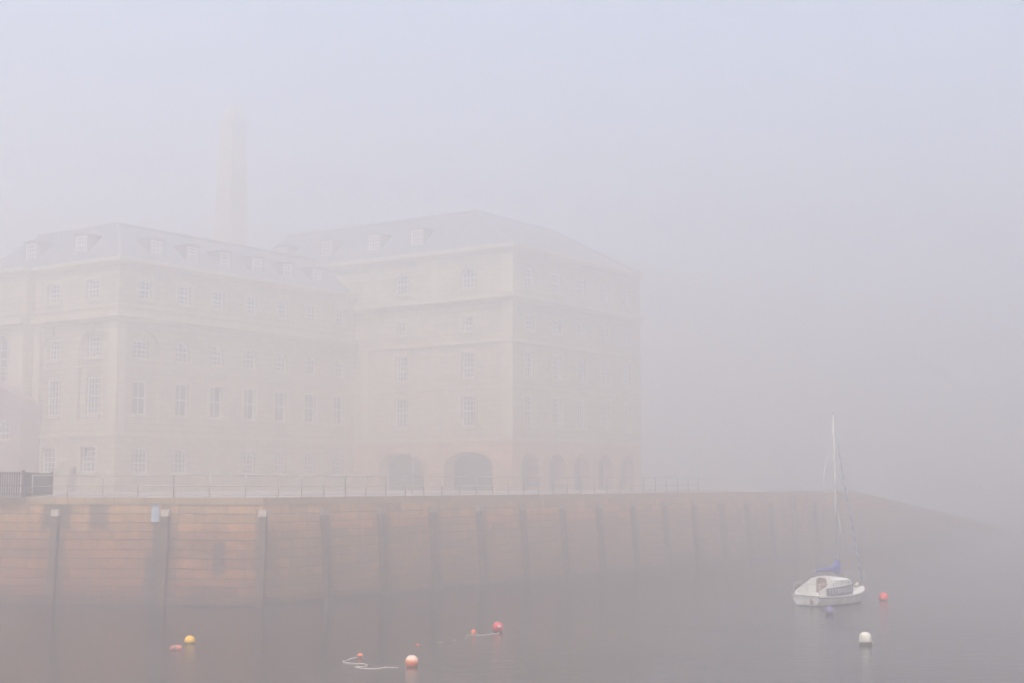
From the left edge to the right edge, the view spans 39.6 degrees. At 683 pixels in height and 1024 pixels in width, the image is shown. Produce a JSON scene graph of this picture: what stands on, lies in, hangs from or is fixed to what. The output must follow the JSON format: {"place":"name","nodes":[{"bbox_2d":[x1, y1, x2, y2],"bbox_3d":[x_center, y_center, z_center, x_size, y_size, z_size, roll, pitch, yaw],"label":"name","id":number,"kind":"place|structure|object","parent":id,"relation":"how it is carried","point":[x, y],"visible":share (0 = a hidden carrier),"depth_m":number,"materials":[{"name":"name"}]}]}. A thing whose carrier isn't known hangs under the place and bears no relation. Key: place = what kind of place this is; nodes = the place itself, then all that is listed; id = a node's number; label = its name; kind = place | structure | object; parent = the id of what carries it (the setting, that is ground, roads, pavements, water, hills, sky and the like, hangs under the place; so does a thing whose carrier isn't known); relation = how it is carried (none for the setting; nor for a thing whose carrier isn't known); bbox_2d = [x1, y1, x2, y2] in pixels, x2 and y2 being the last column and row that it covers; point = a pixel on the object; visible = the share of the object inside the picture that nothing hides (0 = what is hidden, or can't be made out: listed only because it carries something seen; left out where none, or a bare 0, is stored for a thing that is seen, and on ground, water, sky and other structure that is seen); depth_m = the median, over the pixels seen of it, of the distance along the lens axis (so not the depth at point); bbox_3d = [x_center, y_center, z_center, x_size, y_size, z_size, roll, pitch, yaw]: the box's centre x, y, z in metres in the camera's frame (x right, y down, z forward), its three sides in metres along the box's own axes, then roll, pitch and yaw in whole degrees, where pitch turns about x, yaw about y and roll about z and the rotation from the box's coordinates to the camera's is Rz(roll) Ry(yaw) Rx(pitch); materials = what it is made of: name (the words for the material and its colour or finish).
{"place":"outdoors","nodes":[
{"label":"outdoors","id":0,"kind":"place"},
{"bbox_2d":[3,489,775,496],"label":"quay pavement","id":1,"kind":"structure","parent":0,"point":[309,493],"depth_m":107.81,"materials":[{"name":"stone"}]},
{"bbox_2d":[0,470,52,497],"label":"picket fence","id":2,"kind":"object","parent":1,"relation":"on","point":[26,484],"visible":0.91,"depth_m":69.59,"materials":[{"name":"metal"}]},
{"bbox_2d":[0,222,357,491],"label":"warehouse wing","id":3,"kind":"structure","parent":1,"relation":"on","point":[127,349],"depth_m":126.85,"materials":[{"name":"beige stone"}]},
{"bbox_2d":[0,334,8,382],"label":"window","id":4,"kind":"structure","parent":3,"relation":"in","point":[4,351],"depth_m":128.66,"materials":[{"name":"grey glass"}]},
{"bbox_2d":[39,444,58,474],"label":"window","id":5,"kind":"structure","parent":3,"relation":"in","point":[51,451],"depth_m":124.58,"materials":[{"name":"grey glass"}]},
{"bbox_2d":[43,380,60,418],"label":"window","id":6,"kind":"structure","parent":3,"relation":"in","point":[54,385],"depth_m":125.25,"materials":[{"name":"grey glass"}]},
{"bbox_2d":[45,340,61,362],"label":"window","id":7,"kind":"structure","parent":3,"relation":"in","point":[56,345],"depth_m":125.58,"materials":[{"name":"grey glass"}]},
{"bbox_2d":[44,280,62,305],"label":"window","id":8,"kind":"structure","parent":3,"relation":"in","point":[56,291],"depth_m":125.95,"materials":[{"name":"white glass"}]},
{"bbox_2d":[72,466,76,490],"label":"door","id":9,"kind":"structure","parent":3,"relation":"in","point":[74,478],"depth_m":122.64,"materials":[{"name":"paint"}]},
{"bbox_2d":[77,443,98,474],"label":"window","id":10,"kind":"structure","parent":3,"relation":"in","point":[90,450],"depth_m":121.48,"materials":[{"name":"grey glass"}]},
{"bbox_2d":[82,377,99,416],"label":"window","id":11,"kind":"structure","parent":3,"relation":"in","point":[93,399],"depth_m":122.17,"materials":[{"name":"grey glass"}]},
{"bbox_2d":[84,336,101,359],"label":"window","id":12,"kind":"structure","parent":3,"relation":"in","point":[94,342],"depth_m":122.52,"materials":[{"name":"grey glass"}]},
{"bbox_2d":[83,275,102,300],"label":"window","id":13,"kind":"structure","parent":3,"relation":"in","point":[95,286],"depth_m":122.85,"materials":[{"name":"white glass"}]},
{"bbox_2d":[131,381,149,417],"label":"window","id":14,"kind":"structure","parent":3,"relation":"in","point":[139,387],"depth_m":122.34,"materials":[{"name":"grey glass"}]},
{"bbox_2d":[131,448,150,474],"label":"window","id":15,"kind":"structure","parent":3,"relation":"in","point":[139,465],"depth_m":121.69,"materials":[{"name":"grey glass"}]},
{"bbox_2d":[132,340,150,361],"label":"window","id":16,"kind":"structure","parent":3,"relation":"in","point":[140,347],"depth_m":122.76,"materials":[{"name":"grey glass"}]},
{"bbox_2d":[135,276,154,302],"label":"window","id":17,"kind":"structure","parent":3,"relation":"in","point":[142,287],"depth_m":123.06,"materials":[{"name":"white glass"}]},
{"bbox_2d":[171,449,189,474],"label":"window","id":18,"kind":"structure","parent":3,"relation":"in","point":[179,455],"depth_m":125.28,"materials":[{"name":"grey glass"}]},
{"bbox_2d":[172,380,191,418],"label":"window","id":19,"kind":"structure","parent":3,"relation":"in","point":[179,402],"depth_m":125.83,"materials":[{"name":"grey glass"}]},
{"bbox_2d":[174,342,191,365],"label":"window","id":20,"kind":"structure","parent":3,"relation":"in","point":[181,349],"depth_m":126.23,"materials":[{"name":"grey glass"}]},
{"bbox_2d":[175,282,193,307],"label":"window","id":21,"kind":"structure","parent":3,"relation":"in","point":[181,293],"depth_m":126.69,"materials":[{"name":"white glass"}]},
{"bbox_2d":[207,383,225,420],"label":"window","id":22,"kind":"structure","parent":3,"relation":"in","point":[214,393],"depth_m":129.13,"materials":[{"name":"grey glass"}]},
{"bbox_2d":[209,346,225,368],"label":"window","id":23,"kind":"structure","parent":3,"relation":"in","point":[216,354],"depth_m":129.57,"materials":[{"name":"grey glass"}]},
{"bbox_2d":[210,287,226,311],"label":"window","id":24,"kind":"structure","parent":3,"relation":"in","point":[216,298],"depth_m":130.04,"materials":[{"name":"grey glass"}]},
{"bbox_2d":[240,451,257,474],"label":"window","id":25,"kind":"structure","parent":3,"relation":"in","point":[247,456],"depth_m":132.03,"materials":[{"name":"grey glass"}]},
{"bbox_2d":[241,386,257,422],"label":"window","id":26,"kind":"structure","parent":3,"relation":"in","point":[247,398],"depth_m":132.55,"materials":[{"name":"grey glass"}]},
{"bbox_2d":[243,350,258,371],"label":"window","id":27,"kind":"structure","parent":3,"relation":"in","point":[249,358],"depth_m":132.97,"materials":[{"name":"grey glass"}]},
{"bbox_2d":[243,292,259,316],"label":"window","id":28,"kind":"structure","parent":3,"relation":"in","point":[248,302],"depth_m":133.42,"materials":[{"name":"grey glass"}]},
{"bbox_2d":[272,451,288,474],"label":"window","id":29,"kind":"structure","parent":3,"relation":"in","point":[278,457],"depth_m":135.32,"materials":[{"name":"grey glass"}]},
{"bbox_2d":[273,388,288,423],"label":"window","id":30,"kind":"structure","parent":3,"relation":"in","point":[278,396],"depth_m":135.92,"materials":[{"name":"grey glass"}]},
{"bbox_2d":[274,353,289,373],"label":"window","id":31,"kind":"structure","parent":3,"relation":"in","point":[280,363],"depth_m":136.29,"materials":[{"name":"grey glass"}]},
{"bbox_2d":[275,297,289,320],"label":"window","id":32,"kind":"structure","parent":3,"relation":"in","point":[280,306],"depth_m":136.75,"materials":[{"name":"grey glass"}]},
{"bbox_2d":[302,452,317,476],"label":"window","id":33,"kind":"structure","parent":3,"relation":"in","point":[308,463],"depth_m":138.70,"materials":[{"name":"grey glass"}]},
{"bbox_2d":[303,390,318,425],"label":"window","id":34,"kind":"structure","parent":3,"relation":"in","point":[308,399],"depth_m":139.18,"materials":[{"name":"grey glass"}]},
{"bbox_2d":[304,356,318,376],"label":"window","id":35,"kind":"structure","parent":3,"relation":"in","point":[309,364],"depth_m":139.62,"materials":[{"name":"grey glass"}]},
{"bbox_2d":[304,301,319,323],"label":"window","id":36,"kind":"structure","parent":3,"relation":"in","point":[309,317],"depth_m":140.06,"materials":[{"name":"grey glass"}]},
{"bbox_2d":[331,453,344,476],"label":"window","id":37,"kind":"structure","parent":3,"relation":"in","point":[336,457],"depth_m":142.01,"materials":[{"name":"grey glass"}]},
{"bbox_2d":[331,392,345,426],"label":"window","id":38,"kind":"structure","parent":3,"relation":"in","point":[336,420],"depth_m":142.55,"materials":[{"name":"grey glass"}]},
{"bbox_2d":[333,359,346,379],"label":"window","id":39,"kind":"structure","parent":3,"relation":"in","point":[338,366],"depth_m":142.97,"materials":[{"name":"grey glass"}]},
{"bbox_2d":[333,306,346,327],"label":"window","id":40,"kind":"structure","parent":3,"relation":"in","point":[337,314],"depth_m":143.42,"materials":[{"name":"grey glass"}]},
{"bbox_2d":[214,89,247,245],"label":"mill chimney","id":41,"kind":"object","parent":1,"relation":"on","point":[230,225],"visible":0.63,"depth_m":167.50,"materials":[{"name":"brick"}]},
{"bbox_2d":[271,209,644,490],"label":"warehouse block","id":42,"kind":"structure","parent":1,"relation":"on","point":[489,344],"depth_m":140.68,"materials":[{"name":"beige stone"}]},
{"bbox_2d":[392,395,409,430],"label":"window","id":43,"kind":"structure","parent":42,"relation":"in","point":[402,405],"depth_m":140.90,"materials":[{"name":"grey glass"}]},
{"bbox_2d":[393,353,409,383],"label":"window","id":44,"kind":"structure","parent":42,"relation":"in","point":[403,363],"depth_m":141.27,"materials":[{"name":"grey glass"}]},
{"bbox_2d":[394,318,408,337],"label":"window","id":45,"kind":"structure","parent":42,"relation":"in","point":[403,327],"depth_m":141.68,"materials":[{"name":"grey glass"}]},
{"bbox_2d":[393,275,410,296],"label":"window","id":46,"kind":"structure","parent":42,"relation":"in","point":[403,281],"depth_m":142.13,"materials":[{"name":"white glass"}]},
{"bbox_2d":[459,349,476,380],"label":"window","id":47,"kind":"structure","parent":42,"relation":"in","point":[470,358],"depth_m":136.59,"materials":[{"name":"grey glass"}]},
{"bbox_2d":[459,392,477,428],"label":"window","id":48,"kind":"structure","parent":42,"relation":"in","point":[470,403],"depth_m":136.09,"materials":[{"name":"grey glass"}]},
{"bbox_2d":[461,312,475,332],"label":"window","id":49,"kind":"structure","parent":42,"relation":"in","point":[470,320],"depth_m":136.89,"materials":[{"name":"grey glass"}]},
{"bbox_2d":[459,268,477,290],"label":"window","id":50,"kind":"structure","parent":42,"relation":"in","point":[469,275],"depth_m":137.35,"materials":[{"name":"white glass"}]},
{"bbox_2d":[524,311,535,332],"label":"window","id":51,"kind":"structure","parent":42,"relation":"in","point":[527,319],"depth_m":136.30,"materials":[{"name":"grey glass"}]},
{"bbox_2d":[524,392,536,428],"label":"window","id":52,"kind":"structure","parent":42,"relation":"in","point":[528,399],"depth_m":135.59,"materials":[{"name":"grey glass"}]},
{"bbox_2d":[524,348,536,379],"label":"window","id":53,"kind":"structure","parent":42,"relation":"in","point":[527,355],"depth_m":135.97,"materials":[{"name":"grey glass"}]},
{"bbox_2d":[524,268,536,289],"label":"window","id":54,"kind":"structure","parent":42,"relation":"in","point":[528,272],"depth_m":136.82,"materials":[{"name":"white paint"}]},
{"bbox_2d":[551,394,563,429],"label":"window","id":55,"kind":"structure","parent":42,"relation":"in","point":[555,402],"depth_m":139.42,"materials":[{"name":"grey glass"}]},
{"bbox_2d":[551,352,563,382],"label":"window","id":56,"kind":"structure","parent":42,"relation":"in","point":[555,359],"depth_m":139.86,"materials":[{"name":"grey glass"}]},
{"bbox_2d":[552,316,562,336],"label":"window","id":57,"kind":"structure","parent":42,"relation":"in","point":[555,323],"depth_m":140.20,"materials":[{"name":"grey glass"}]},
{"bbox_2d":[551,274,563,294],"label":"window","id":58,"kind":"structure","parent":42,"relation":"in","point":[555,278],"depth_m":140.68,"materials":[{"name":"white paint"}]},
{"bbox_2d":[576,355,587,385],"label":"window","id":59,"kind":"structure","parent":42,"relation":"in","point":[579,362],"depth_m":143.49,"materials":[{"name":"grey glass"}]},
{"bbox_2d":[577,320,586,340],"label":"window","id":60,"kind":"structure","parent":42,"relation":"in","point":[579,326],"depth_m":143.84,"materials":[{"name":"grey glass"}]},
{"bbox_2d":[576,279,587,299],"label":"window","id":61,"kind":"structure","parent":42,"relation":"in","point":[580,283],"depth_m":144.33,"materials":[{"name":"white paint"}]},
{"bbox_2d":[576,397,588,430],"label":"window","id":62,"kind":"structure","parent":42,"relation":"in","point":[579,403],"depth_m":143.07,"materials":[{"name":"grey glass"}]},
{"bbox_2d":[600,324,609,343],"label":"window","id":63,"kind":"structure","parent":42,"relation":"in","point":[602,330],"depth_m":147.47,"materials":[{"name":"grey glass"}]},
{"bbox_2d":[599,284,610,304],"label":"window","id":64,"kind":"structure","parent":42,"relation":"in","point":[603,288],"depth_m":147.86,"materials":[{"name":"white paint"}]},
{"bbox_2d":[600,358,610,387],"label":"window","id":65,"kind":"structure","parent":42,"relation":"in","point":[603,365],"depth_m":147.18,"materials":[{"name":"grey glass"}]},
{"bbox_2d":[600,399,611,432],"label":"window","id":66,"kind":"structure","parent":42,"relation":"in","point":[603,402],"depth_m":146.75,"materials":[{"name":"grey glass"}]},
{"bbox_2d":[621,289,631,308],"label":"window","id":67,"kind":"structure","parent":42,"relation":"in","point":[624,292],"depth_m":151.56,"materials":[{"name":"white paint"}]},
{"bbox_2d":[622,328,631,346],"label":"window","id":68,"kind":"structure","parent":42,"relation":"in","point":[624,334],"depth_m":151.08,"materials":[{"name":"grey glass"}]},
{"bbox_2d":[622,401,632,433],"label":"window","id":69,"kind":"structure","parent":42,"relation":"in","point":[625,407],"depth_m":150.30,"materials":[{"name":"grey glass"}]},
{"bbox_2d":[622,361,632,389],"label":"window","id":70,"kind":"structure","parent":42,"relation":"in","point":[624,367],"depth_m":150.74,"materials":[{"name":"grey glass"}]},
{"bbox_2d":[0,499,1023,682],"bbox_3d":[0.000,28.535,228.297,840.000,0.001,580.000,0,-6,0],"label":"water","id":71,"kind":"structure","parent":0,"point":[950,611],"depth_m":56.18,"materials":[{"name":"grey liquid"}]},
{"bbox_2d":[170,645,181,650],"bbox_3d":[-11.720,10.700,49.584,0.419,0.266,0.264,1,-6,-6],"label":"pickup float","id":72,"kind":"object","parent":71,"relation":"on","point":[175,647],"visible":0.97,"depth_m":49.50,"materials":[{"name":"plastic"}]},
{"bbox_2d":[184,636,194,643],"bbox_3d":[-11.720,10.898,51.725,0.400,0.392,0.400,2,-6,-17],"label":"mooring buoy","id":73,"kind":"object","parent":71,"relation":"on","point":[189,640],"visible":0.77,"depth_m":51.58,"materials":[{"name":"yellow paint"}]},
{"bbox_2d":[342,657,397,668],"bbox_3d":[-4.859,10.374,45.818,1.209,0.058,2.887,4,-7,-32],"label":"floating rope","id":74,"kind":"object","parent":71,"relation":"on","point":[365,664],"visible":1,"depth_m":44.95,"materials":[{"name":"beige fabric"}]},
{"bbox_2d":[405,653,417,666],"bbox_3d":[-3.190,10.152,45.267,0.420,0.496,0.420,2,-6,-17],"label":"mooring buoy","id":75,"kind":"object","parent":71,"relation":"on","point":[411,660],"visible":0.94,"depth_m":45.12,"materials":[{"name":"plastic"}]},
{"bbox_2d":[493,620,502,631],"bbox_3d":[-0.550,11.170,55.761,0.430,0.507,0.444,0,-6,0],"label":"mooring buoy","id":76,"kind":"object","parent":71,"relation":"on","point":[497,626],"visible":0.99,"depth_m":55.61,"materials":[{"name":"red paint"}]},
{"bbox_2d":[0,489,1021,606],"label":"quay wall","id":77,"kind":"structure","parent":71,"relation":"in","point":[232,551],"depth_m":74.72,"materials":[{"name":"stone"}]},
{"bbox_2d":[151,503,159,522],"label":"wall plate","id":78,"kind":"object","parent":77,"relation":"attached to","point":[155,512],"depth_m":68.40,"materials":[{"name":"metal"}]},
{"bbox_2d":[31,475,698,497],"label":"quay railing","id":79,"kind":"object","parent":77,"relation":"on","point":[386,494],"visible":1,"depth_m":74.05,"materials":[{"name":"metal"}]},
{"bbox_2d":[791,416,864,606],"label":"sailing boat","id":80,"kind":"object","parent":71,"relation":"on","point":[820,591],"visible":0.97,"depth_m":68.29,"materials":[{"name":"plastic"}]},
{"bbox_2d":[825,604,833,613],"bbox_3d":[14.120,11.938,63.229,0.400,0.496,0.400,2,-6,-17],"label":"mooring buoy","id":81,"kind":"object","parent":71,"relation":"on","point":[829,609],"visible":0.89,"depth_m":63.09,"materials":[{"name":"plastic"}]},
{"bbox_2d":[859,630,873,645],"bbox_3d":[12.726,10.719,51.193,0.486,0.640,0.472,2,-6,-23],"label":"mooring buoy","id":82,"kind":"object","parent":71,"relation":"on","point":[865,638],"visible":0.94,"depth_m":51.03,"materials":[{"name":"plastic"}]},
{"bbox_2d":[879,591,887,600],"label":"mooring buoy","id":83,"kind":"object","parent":71,"relation":"on","point":[883,596],"visible":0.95,"depth_m":70.42,"materials":[{"name":"paint"}]},
{"bbox_2d":[0,0,1023,498],"label":"sky","id":84,"kind":"structure","parent":0,"point":[818,205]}
]}

